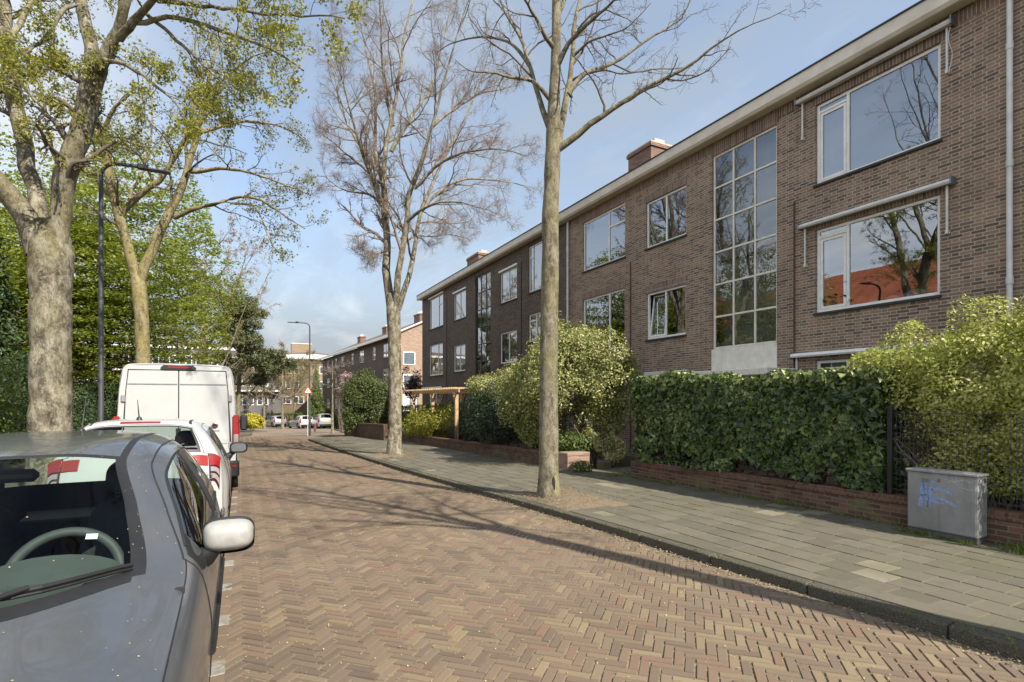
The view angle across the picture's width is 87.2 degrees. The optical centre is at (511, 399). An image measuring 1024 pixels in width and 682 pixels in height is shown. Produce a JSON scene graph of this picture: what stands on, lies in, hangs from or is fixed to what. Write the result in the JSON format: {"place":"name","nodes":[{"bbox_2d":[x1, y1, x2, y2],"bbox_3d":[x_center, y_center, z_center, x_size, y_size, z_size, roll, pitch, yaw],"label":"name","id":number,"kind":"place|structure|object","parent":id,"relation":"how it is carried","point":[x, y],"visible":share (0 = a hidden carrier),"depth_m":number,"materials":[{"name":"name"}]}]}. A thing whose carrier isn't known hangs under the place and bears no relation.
{"place":"outdoors","nodes":[
{"label":"outdoors","id":0,"kind":"place"},
{"bbox_2d":[2,459,24,469],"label":"garden ground","id":1,"kind":"structure","parent":0,"point":[19,464],"depth_m":16.59,"materials":[{"name":"soil"}]},
{"bbox_2d":[0,332,27,433],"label":"cypress hedge","id":2,"kind":"object","parent":1,"relation":"on","point":[9,411],"visible":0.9,"depth_m":15.00,"materials":[{"name":"green plant"}]},
{"bbox_2d":[0,227,28,461],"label":"conifer tree","id":3,"kind":"object","parent":1,"relation":"on","point":[11,335],"visible":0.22,"depth_m":19.33,"materials":[{"name":"green plant"}]},
{"bbox_2d":[0,124,50,358],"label":"beech tree","id":4,"kind":"object","parent":1,"relation":"on","point":[13,249],"visible":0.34,"depth_m":20.58,"materials":[{"name":"green plant"}]},
{"bbox_2d":[0,351,119,463],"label":"evergreen hedge","id":5,"kind":"object","parent":1,"relation":"on","point":[91,413],"visible":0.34,"depth_m":19.41,"materials":[{"name":"green plant"}]},
{"bbox_2d":[72,365,122,426],"bbox_3d":[-21.390,0.056,29.795,6.077,4.891,8.707,0,0,-27],"label":"shrub","id":6,"kind":"object","parent":1,"relation":"on","point":[97,390],"depth_m":28.99,"materials":[{"name":"green plant"}]},
{"bbox_2d":[0,121,248,419],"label":"beech tree","id":7,"kind":"object","parent":1,"relation":"on","point":[118,313],"visible":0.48,"depth_m":25.94,"materials":[{"name":"green plant"}]},
{"bbox_2d":[5,482,22,487],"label":"pavement","id":8,"kind":"structure","parent":0,"point":[7,485],"depth_m":11.61,"materials":[{"name":"concrete"}]},
{"bbox_2d":[98,162,170,421],"bbox_3d":[-8.123,-1.589,11.558,1.322,6.972,0.170,0,0,-27],"label":"street lamp","id":9,"kind":"object","parent":8,"relation":"on","point":[143,167],"visible":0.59,"depth_m":11.27,"materials":[{"name":"metal"}]},
{"bbox_2d":[0,0,369,485],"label":"maple tree","id":10,"kind":"object","parent":8,"relation":"on","point":[46,239],"visible":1,"depth_m":9.55,"materials":[{"name":"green plant"}]},
{"bbox_2d":[56,0,330,362],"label":"maple tree","id":11,"kind":"object","parent":8,"relation":"on","point":[138,275],"visible":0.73,"depth_m":17.58,"materials":[{"name":"green plant"}]},
{"bbox_2d":[239,429,249,435],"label":"pavement","id":12,"kind":"structure","parent":0,"point":[244,432],"depth_m":45.01,"materials":[{"name":"grey concrete"}]},
{"bbox_2d":[146,259,270,368],"bbox_3d":[-21.852,-3.580,37.282,7.191,12.520,7.088,0,0,4],"label":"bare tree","id":13,"kind":"object","parent":12,"relation":"on","point":[239,328],"visible":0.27,"depth_m":38.22,"materials":[{"name":"green plant"}]},
{"bbox_2d":[139,212,281,364],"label":"bare tree","id":14,"kind":"object","parent":12,"relation":"on","point":[234,254],"visible":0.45,"depth_m":44.98,"materials":[{"name":"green plant"}]},
{"bbox_2d":[208,290,298,432],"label":"pine tree","id":15,"kind":"object","parent":12,"relation":"on","point":[257,356],"visible":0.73,"depth_m":42.62,"materials":[{"name":"green plant"}]},
{"bbox_2d":[244,426,343,436],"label":"road","id":16,"kind":"structure","parent":0,"point":[273,431],"depth_m":48.49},
{"bbox_2d":[245,413,265,429],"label":"shrub","id":17,"kind":"object","parent":16,"relation":"on","point":[256,421],"visible":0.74,"depth_m":51.72,"materials":[{"name":"yellow plant"}]},
{"bbox_2d":[232,358,279,428],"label":"bare tree","id":18,"kind":"object","parent":16,"relation":"on","point":[248,396],"visible":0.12,"depth_m":62.00,"materials":[{"name":"brown plant"}]},
{"bbox_2d":[241,367,290,428],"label":"bare tree","id":19,"kind":"object","parent":16,"relation":"on","point":[264,407],"visible":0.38,"depth_m":59.92,"materials":[{"name":"brown plant"}]},
{"bbox_2d":[242,358,293,418],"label":"bare tree","id":20,"kind":"object","parent":16,"relation":"on","point":[286,397],"visible":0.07,"depth_m":71.94,"materials":[{"name":"brown plant"}]},
{"bbox_2d":[266,415,286,426],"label":"parked car","id":21,"kind":"object","parent":16,"relation":"on","point":[273,422],"visible":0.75,"depth_m":66.90,"materials":[{"name":"silver metal"}]},
{"bbox_2d":[233,339,321,428],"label":"bare tree","id":22,"kind":"object","parent":16,"relation":"on","point":[301,361],"visible":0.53,"depth_m":57.86,"materials":[{"name":"brown plant"}]},
{"bbox_2d":[288,415,312,428],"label":"parked car","id":23,"kind":"object","parent":16,"relation":"on","point":[299,422],"visible":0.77,"depth_m":58.76,"materials":[{"name":"white paint"}]},
{"bbox_2d":[311,413,330,428],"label":"parked car","id":24,"kind":"object","parent":16,"relation":"on","point":[319,421],"visible":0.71,"depth_m":57.37,"materials":[{"name":"silver metal"}]},
{"bbox_2d":[334,371,351,432],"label":"shrub","id":25,"kind":"object","parent":16,"relation":"on","point":[337,400],"visible":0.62,"depth_m":43.02,"materials":[{"name":"pink plant"}]},
{"bbox_2d":[223,411,388,556],"bbox_3d":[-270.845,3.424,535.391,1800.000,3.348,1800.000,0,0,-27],"label":"ground","id":26,"kind":"structure","parent":0,"point":[231,495],"depth_m":9.94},
{"bbox_2d":[112,342,281,417],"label":"gallery flats","id":27,"kind":"structure","parent":26,"relation":"on","point":[256,407],"depth_m":77.43,"materials":[{"name":"brown brick"}]},
{"bbox_2d":[242,395,253,404],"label":"window","id":28,"kind":"structure","parent":27,"relation":"in","point":[251,400],"depth_m":77.02,"materials":[{"name":"glass"}]},
{"bbox_2d":[257,395,267,404],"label":"window","id":29,"kind":"structure","parent":27,"relation":"in","point":[259,402],"depth_m":77.90,"materials":[{"name":"white paint"}]},
{"bbox_2d":[266,411,308,425],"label":"hedge","id":30,"kind":"object","parent":26,"relation":"on","point":[288,416],"visible":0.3,"depth_m":76.19,"materials":[{"name":"green plant"}]},
{"bbox_2d":[273,357,312,419],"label":"bare tree","id":31,"kind":"object","parent":26,"relation":"on","point":[294,390],"visible":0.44,"depth_m":67.93,"materials":[{"name":"brown plant"}]},
{"bbox_2d":[283,343,334,412],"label":"corner building","id":32,"kind":"structure","parent":26,"relation":"on","point":[298,350],"depth_m":85.45,"materials":[{"name":"brown brick"},{"name":"white paint"},{"name":"glass"}]},
{"bbox_2d":[344,423,387,439],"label":"garden wall","id":33,"kind":"structure","parent":26,"relation":"on","point":[373,431],"depth_m":31.32,"materials":[{"name":"brick"}]},
{"bbox_2d":[302,0,544,454],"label":"street tree","id":34,"kind":"object","parent":26,"relation":"on","point":[394,297],"visible":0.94,"depth_m":18.54,"materials":[{"name":"brown plant"}]},
{"bbox_2d":[402,433,538,464],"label":"garden wall","id":35,"kind":"structure","parent":26,"relation":"on","point":[526,455],"depth_m":18.13,"materials":[{"name":"brick"}]},
{"bbox_2d":[558,451,589,469],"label":"brick pier","id":36,"kind":"structure","parent":26,"relation":"on","point":[565,458],"depth_m":13.30,"materials":[{"name":"brown brick"}]},
{"bbox_2d":[286,426,1023,662],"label":"kerb","id":37,"kind":"structure","parent":26,"relation":"on","point":[989,641],"depth_m":4.82,"materials":[{"name":"concrete"}]},
{"bbox_2d":[631,460,1023,545],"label":"garden wall","id":38,"kind":"structure","parent":26,"relation":"on","point":[1003,524],"depth_m":7.78,"materials":[{"name":"brick"}]},
{"bbox_2d":[625,364,917,500],"bbox_3d":[3.897,0.495,9.324,1.066,2.295,5.822,0,0,-27],"label":"ivy hedge","id":39,"kind":"object","parent":38,"relation":"on","point":[808,427],"visible":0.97,"depth_m":8.34,"materials":[{"name":"green plant"}]},
{"bbox_2d":[887,405,1023,509],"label":"fence","id":40,"kind":"object","parent":38,"relation":"on","point":[890,449],"visible":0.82,"depth_m":6.41,"materials":[{"name":"metal"}]},
{"bbox_2d":[0,0,919,381],"label":"sky","id":41,"kind":"structure","parent":0,"point":[323,289],"materials":[{"name":"blue"}]},
{"bbox_2d":[216,434,1023,681],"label":"road","id":42,"kind":"structure","parent":0,"point":[367,491],"depth_m":4.43,"materials":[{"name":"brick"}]},
{"bbox_2d":[211,491,237,676],"bbox_3d":[-9.047,2.185,17.649,0.179,1.017,43.657,0,0,-27],"label":"parking marking","id":43,"kind":"object","parent":42,"relation":"on","point":[224,620],"visible":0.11,"depth_m":4.04,"materials":[{"name":"white paint"}]},
{"bbox_2d":[288,321,310,435],"bbox_3d":[-15.073,-1.438,38.084,1.555,8.116,0.173,0,0,-27],"label":"street lamp","id":44,"kind":"object","parent":42,"relation":"on","point":[309,426],"visible":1,"depth_m":38.35,"materials":[{"name":"metal"}]},
{"bbox_2d":[304,386,311,435],"bbox_3d":[-14.479,0.841,38.093,0.606,3.545,0.083,0,0,-34],"label":"warning sign","id":45,"kind":"object","parent":42,"relation":"on","point":[307,391],"visible":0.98,"depth_m":38.08,"materials":[{"name":"grey metal"}]},
{"bbox_2d":[299,357,358,433],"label":"street tree","id":46,"kind":"object","parent":42,"relation":"on","point":[332,410],"visible":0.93,"depth_m":40.32,"materials":[{"name":"brown plant"}]},
{"bbox_2d":[213,451,995,681],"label":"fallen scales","id":47,"kind":"object","parent":42,"relation":"on","point":[473,586],"visible":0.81,"depth_m":4.46,"materials":[{"name":"plant"}]},
{"bbox_2d":[346,455,1023,669],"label":"kerb litter","id":48,"kind":"object","parent":42,"relation":"on","point":[657,551],"visible":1,"depth_m":5.12,"materials":[{"name":"brown plant"}]},
{"bbox_2d":[586,466,744,476],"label":"garden path","id":49,"kind":"structure","parent":0,"point":[621,469],"depth_m":12.92,"materials":[{"name":"concrete"}]},
{"bbox_2d":[597,459,611,468],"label":"stone block","id":50,"kind":"structure","parent":49,"relation":"on","point":[604,464],"depth_m":13.23,"materials":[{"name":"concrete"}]},
{"bbox_2d":[311,436,1023,629],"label":"pavement","id":51,"kind":"structure","parent":0,"point":[734,523],"depth_m":6.31,"materials":[{"name":"concrete"}]},
{"bbox_2d":[340,368,388,433],"bbox_3d":[-9.542,0.195,35.116,3.378,4.544,3.438,0,0,-27],"label":"shrub","id":52,"kind":"object","parent":51,"relation":"on","point":[357,399],"visible":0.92,"depth_m":34.30,"materials":[{"name":"green plant"}]},
{"bbox_2d":[364,453,405,457],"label":"tree pit soil","id":53,"kind":"object","parent":51,"relation":"on","point":[375,455],"visible":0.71,"depth_m":17.93,"materials":[{"name":"brown soil"}]},
{"bbox_2d":[509,488,626,511],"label":"tree pit soil","id":54,"kind":"object","parent":51,"relation":"on","point":[578,503],"visible":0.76,"depth_m":8.45,"materials":[{"name":"brown soil"}]},
{"bbox_2d":[365,451,649,511],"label":"pit litter","id":55,"kind":"object","parent":54,"relation":"on","point":[540,496],"visible":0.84,"depth_m":8.85,"materials":[{"name":"brown plant"}]},
{"bbox_2d":[418,0,821,497],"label":"street tree","id":56,"kind":"object","parent":54,"relation":"on","point":[554,119],"visible":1,"depth_m":8.85,"materials":[{"name":"brown plant"}]},
{"bbox_2d":[568,459,594,471],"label":"shrub","id":57,"kind":"object","parent":51,"relation":"on","point":[580,466],"visible":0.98,"depth_m":12.64,"materials":[{"name":"green plant"}]},
{"bbox_2d":[349,451,1023,646],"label":"weeds","id":58,"kind":"object","parent":51,"relation":"on","point":[1020,548],"visible":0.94,"depth_m":6.47,"materials":[{"name":"green plant"}]},
{"bbox_2d":[906,467,988,544],"bbox_3d":[5.004,1.228,6.200,0.272,0.805,0.704,0,0,-29],"label":"utility cabinet","id":59,"kind":"object","parent":51,"relation":"on","point":[950,504],"visible":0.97,"depth_m":6.07,"materials":[{"name":"metal"}]},
{"bbox_2d":[313,439,1023,640],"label":"pavement edge","id":60,"kind":"object","parent":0,"point":[996,627],"visible":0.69,"depth_m":4.88,"materials":[{"name":"concrete"}]},
{"bbox_2d":[327,426,1023,510],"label":"front garden ground","id":61,"kind":"structure","parent":0,"point":[625,461],"depth_m":14.60,"materials":[{"name":"soil"}]},
{"bbox_2d":[304,368,327,427],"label":"conifer tree","id":62,"kind":"object","parent":61,"relation":"on","point":[315,398],"visible":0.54,"depth_m":63.63,"materials":[{"name":"green plant"}]},
{"bbox_2d":[334,414,388,427],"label":"hedge","id":63,"kind":"object","parent":61,"relation":"on","point":[336,422],"visible":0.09,"depth_m":63.06,"materials":[{"name":"green plant"}]},
{"bbox_2d":[318,311,421,413],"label":"terrace house","id":64,"kind":"structure","parent":61,"relation":"on","point":[371,354],"depth_m":56.57,"materials":[{"name":"brick"}]},
{"bbox_2d":[382,343,387,358],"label":"window","id":65,"kind":"structure","parent":64,"relation":"in","point":[386,345],"depth_m":52.74,"materials":[{"name":"glass"}]},
{"bbox_2d":[383,369,388,382],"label":"window","id":66,"kind":"structure","parent":64,"relation":"in","point":[386,370],"depth_m":52.74,"materials":[{"name":"glass"}]},
{"bbox_2d":[403,374,412,387],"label":"gable window","id":67,"kind":"structure","parent":64,"relation":"in","point":[408,376],"depth_m":50.47,"materials":[{"name":"glass"}]},
{"bbox_2d":[403,351,414,364],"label":"gable window","id":68,"kind":"structure","parent":64,"relation":"in","point":[408,357],"depth_m":50.58,"materials":[{"name":"glass"}]},
{"bbox_2d":[402,395,416,410],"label":"gable door","id":69,"kind":"structure","parent":64,"relation":"in","point":[404,401],"depth_m":50.42,"materials":[{"name":"white paint"}]},
{"bbox_2d":[401,367,421,410],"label":"shrub","id":70,"kind":"object","parent":61,"relation":"on","point":[413,384],"visible":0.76,"depth_m":41.66,"materials":[{"name":"purple plant"}]},
{"bbox_2d":[402,402,460,440],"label":"shrub","id":71,"kind":"object","parent":61,"relation":"on","point":[429,421],"visible":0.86,"depth_m":24.40,"materials":[{"name":"yellow plant"}]},
{"bbox_2d":[387,401,484,442],"bbox_3d":[-4.738,1.540,29.538,1.287,3.085,15.166,0,0,-27],"label":"hedge","id":72,"kind":"object","parent":61,"relation":"on","point":[405,412],"visible":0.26,"depth_m":26.52,"materials":[{"name":"green plant"}]},
{"bbox_2d":[406,387,491,443],"bbox_3d":[-3.073,0.897,25.717,2.200,2.775,7.540,0,0,-25],"label":"pergola","id":73,"kind":"object","parent":61,"relation":"on","point":[453,391],"visible":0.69,"depth_m":25.15,"materials":[{"name":"brown wood"}]},
{"bbox_2d":[448,424,455,438],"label":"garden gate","id":74,"kind":"structure","parent":73,"relation":"attached to","point":[451,431],"depth_m":22.58,"materials":[{"name":"metal"}]},
{"bbox_2d":[464,369,519,445],"bbox_3d":[-0.416,0.448,19.082,2.495,3.053,2.559,0,0,-27],"label":"shrub","id":75,"kind":"object","parent":61,"relation":"on","point":[481,385],"visible":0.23,"depth_m":18.49,"materials":[{"name":"green plant"}]},
{"bbox_2d":[458,379,538,448],"bbox_3d":[-0.439,0.631,18.329,2.744,2.679,5.290,0,0,-27],"label":"shrub","id":76,"kind":"object","parent":61,"relation":"on","point":[478,417],"visible":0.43,"depth_m":17.65,"materials":[{"name":"green plant"}]},
{"bbox_2d":[417,213,657,445],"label":"apartment block","id":77,"kind":"structure","parent":61,"relation":"on","point":[481,312],"depth_m":26.41,"materials":[{"name":"brick"}]},
{"bbox_2d":[430,393,439,409],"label":"window","id":78,"kind":"structure","parent":77,"relation":"in","point":[437,399],"depth_m":34.51,"materials":[{"name":"glass"}]},
{"bbox_2d":[428,294,442,330],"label":"window","id":79,"kind":"structure","parent":77,"relation":"in","point":[432,300],"depth_m":35.53,"materials":[{"name":"white paint"}]},
{"bbox_2d":[428,343,442,376],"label":"window","id":80,"kind":"structure","parent":77,"relation":"in","point":[432,346],"depth_m":35.33,"materials":[{"name":"glass"}]},
{"bbox_2d":[453,344,464,372],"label":"window","id":81,"kind":"structure","parent":77,"relation":"in","point":[460,348],"depth_m":31.04,"materials":[{"name":"glass"}]},
{"bbox_2d":[453,289,465,321],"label":"window","id":82,"kind":"structure","parent":77,"relation":"in","point":[461,296],"depth_m":30.78,"materials":[{"name":"clear glass"}]},
{"bbox_2d":[476,270,490,377],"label":"window","id":83,"kind":"structure","parent":77,"relation":"in","point":[484,293],"depth_m":28.10,"materials":[{"name":"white glass"}]},
{"bbox_2d":[499,266,516,304],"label":"window","id":84,"kind":"structure","parent":77,"relation":"in","point":[510,276],"depth_m":25.31,"materials":[{"name":"clear glass"}]},
{"bbox_2d":[499,330,516,364],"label":"window","id":85,"kind":"structure","parent":77,"relation":"in","point":[510,338],"depth_m":25.31,"materials":[{"name":"glass"}]},
{"bbox_2d":[527,312,540,343],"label":"window","id":86,"kind":"structure","parent":77,"relation":"in","point":[536,317],"depth_m":23.11,"materials":[{"name":"glass"}]},
{"bbox_2d":[527,241,541,294],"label":"window","id":87,"kind":"structure","parent":77,"relation":"in","point":[536,257],"depth_m":23.10,"materials":[{"name":"clear glass"}]},
{"bbox_2d":[489,311,640,465],"bbox_3d":[1.509,-0.194,14.845,3.678,4.049,4.649,0,0,-27],"label":"shrub","id":88,"kind":"object","parent":61,"relation":"on","point":[584,350],"visible":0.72,"depth_m":14.14,"materials":[{"name":"green plant"}]},
{"bbox_2d":[558,426,602,461],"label":"shrub","id":89,"kind":"object","parent":61,"relation":"on","point":[573,443],"visible":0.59,"depth_m":13.82,"materials":[{"name":"green plant"}]},
{"bbox_2d":[567,419,628,467],"bbox_3d":[2.240,1.125,13.756,1.263,1.379,1.339,0,0,-27],"label":"shrub","id":90,"kind":"object","parent":61,"relation":"on","point":[612,448],"visible":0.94,"depth_m":13.69,"materials":[{"name":"green plant"}]},
{"bbox_2d":[559,0,1023,500],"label":"apartment block","id":91,"kind":"structure","parent":61,"relation":"on","point":[883,160],"depth_m":11.82,"materials":[{"name":"brown brick"}]},
{"bbox_2d":[581,203,625,273],"bbox_3d":[3.222,-5.520,18.646,0.285,1.844,2.480,0,0,-27],"label":"window","id":92,"kind":"structure","parent":91,"relation":"in","point":[610,261],"depth_m":19.01,"materials":[{"name":"white paint"}]},
{"bbox_2d":[584,288,624,350],"bbox_3d":[3.217,-2.632,18.658,0.285,2.008,2.455,0,0,-27],"label":"window","id":93,"kind":"structure","parent":91,"relation":"in","point":[610,294],"depth_m":18.39,"materials":[{"name":"white paint"}]},
{"bbox_2d":[644,185,686,250],"bbox_3d":[4.605,-5.321,15.912,0.285,1.479,1.747,0,0,-27],"label":"window","id":94,"kind":"structure","parent":91,"relation":"in","point":[653,204],"depth_m":16.46,"materials":[{"name":"white paint"}]},
{"bbox_2d":[645,284,686,341],"bbox_3d":[4.624,-2.511,15.918,0.323,1.481,1.707,0,0,-27],"label":"window","id":95,"kind":"structure","parent":91,"relation":"in","point":[651,337],"depth_m":16.06,"materials":[{"name":"white paint"}]},
{"bbox_2d":[677,318,685,332],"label":"house plant","id":96,"kind":"object","parent":91,"relation":"on","point":[683,329],"visible":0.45,"depth_m":15.58,"materials":[{"name":"green plant"}]},
{"bbox_2d":[714,125,776,348],"bbox_3d":[5.833,-3.885,13.468,0.070,5.127,1.932,0,0,-27],"label":"window","id":97,"kind":"structure","parent":91,"relation":"in","point":[754,138],"depth_m":13.62,"materials":[{"name":"white paint"}]},
{"bbox_2d":[822,272,870,306],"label":"house plant","id":98,"kind":"object","parent":91,"relation":"on","point":[838,297],"visible":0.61,"depth_m":11.44,"materials":[{"name":"green plant"}]},
{"bbox_2d":[817,359,935,441],"bbox_3d":[7.232,-0.028,10.723,0.288,1.625,2.398,0,0,-27],"label":"window","id":99,"kind":"structure","parent":91,"relation":"in","point":[838,363],"depth_m":11.48,"materials":[{"name":"white paint"}]},
{"bbox_2d":[813,195,941,315],"bbox_3d":[7.231,-2.755,10.722,0.285,1.869,2.398,0,0,-27],"label":"window","id":100,"kind":"structure","parent":91,"relation":"in","point":[823,236],"depth_m":11.15,"materials":[{"name":"white paint"}]},
{"bbox_2d":[813,44,942,187],"bbox_3d":[7.206,-5.508,10.705,0.225,1.797,2.408,0,0,-27],"label":"window","id":101,"kind":"structure","parent":91,"relation":"in","point":[895,113],"depth_m":10.66,"materials":[{"name":"clear glass"}]},
{"bbox_2d":[830,293,1023,510],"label":"shrub","id":102,"kind":"object","parent":61,"relation":"on","point":[935,389],"visible":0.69,"depth_m":6.47,"materials":[{"name":"green plant"}]},
{"bbox_2d":[903,288,926,296],"bbox_3d":[7.696,-2.026,10.264,0.200,0.160,0.394,0,0,-27],"label":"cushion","id":103,"kind":"object","parent":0,"point":[918,291],"visible":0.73,"depth_m":10.19,"materials":[{"name":"fabric"}]},
{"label":"parking bay","id":104,"kind":"structure","parent":0,"visible":0},
{"bbox_2d":[210,487,237,681],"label":"kerb strip","id":105,"kind":"object","parent":104,"relation":"on","point":[223,632],"visible":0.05,"depth_m":4.31,"materials":[{"name":"brick"}]},
{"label":"parking paving","id":106,"kind":"structure","parent":0,"visible":0},
{"bbox_2d":[0,396,254,681],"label":"parked car","id":107,"kind":"object","parent":106,"relation":"on","point":[116,575],"visible":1,"depth_m":2.31,"materials":[{"name":"grey paint"}]},
{"bbox_2d":[46,400,247,516],"bbox_3d":[-4.805,0.904,7.349,2.134,1.708,3.912,0,-2,-27],"label":"parked car","id":108,"kind":"object","parent":106,"relation":"on","point":[211,455],"visible":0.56,"depth_m":6.02,"materials":[{"name":"white paint"}]},
{"bbox_2d":[112,363,247,487],"bbox_3d":[-7.529,0.663,12.568,2.440,2.560,5.420,0,-2,-27],"label":"parked van","id":109,"kind":"object","parent":106,"relation":"on","point":[206,394],"visible":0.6,"depth_m":10.25,"materials":[{"name":"white paint"}]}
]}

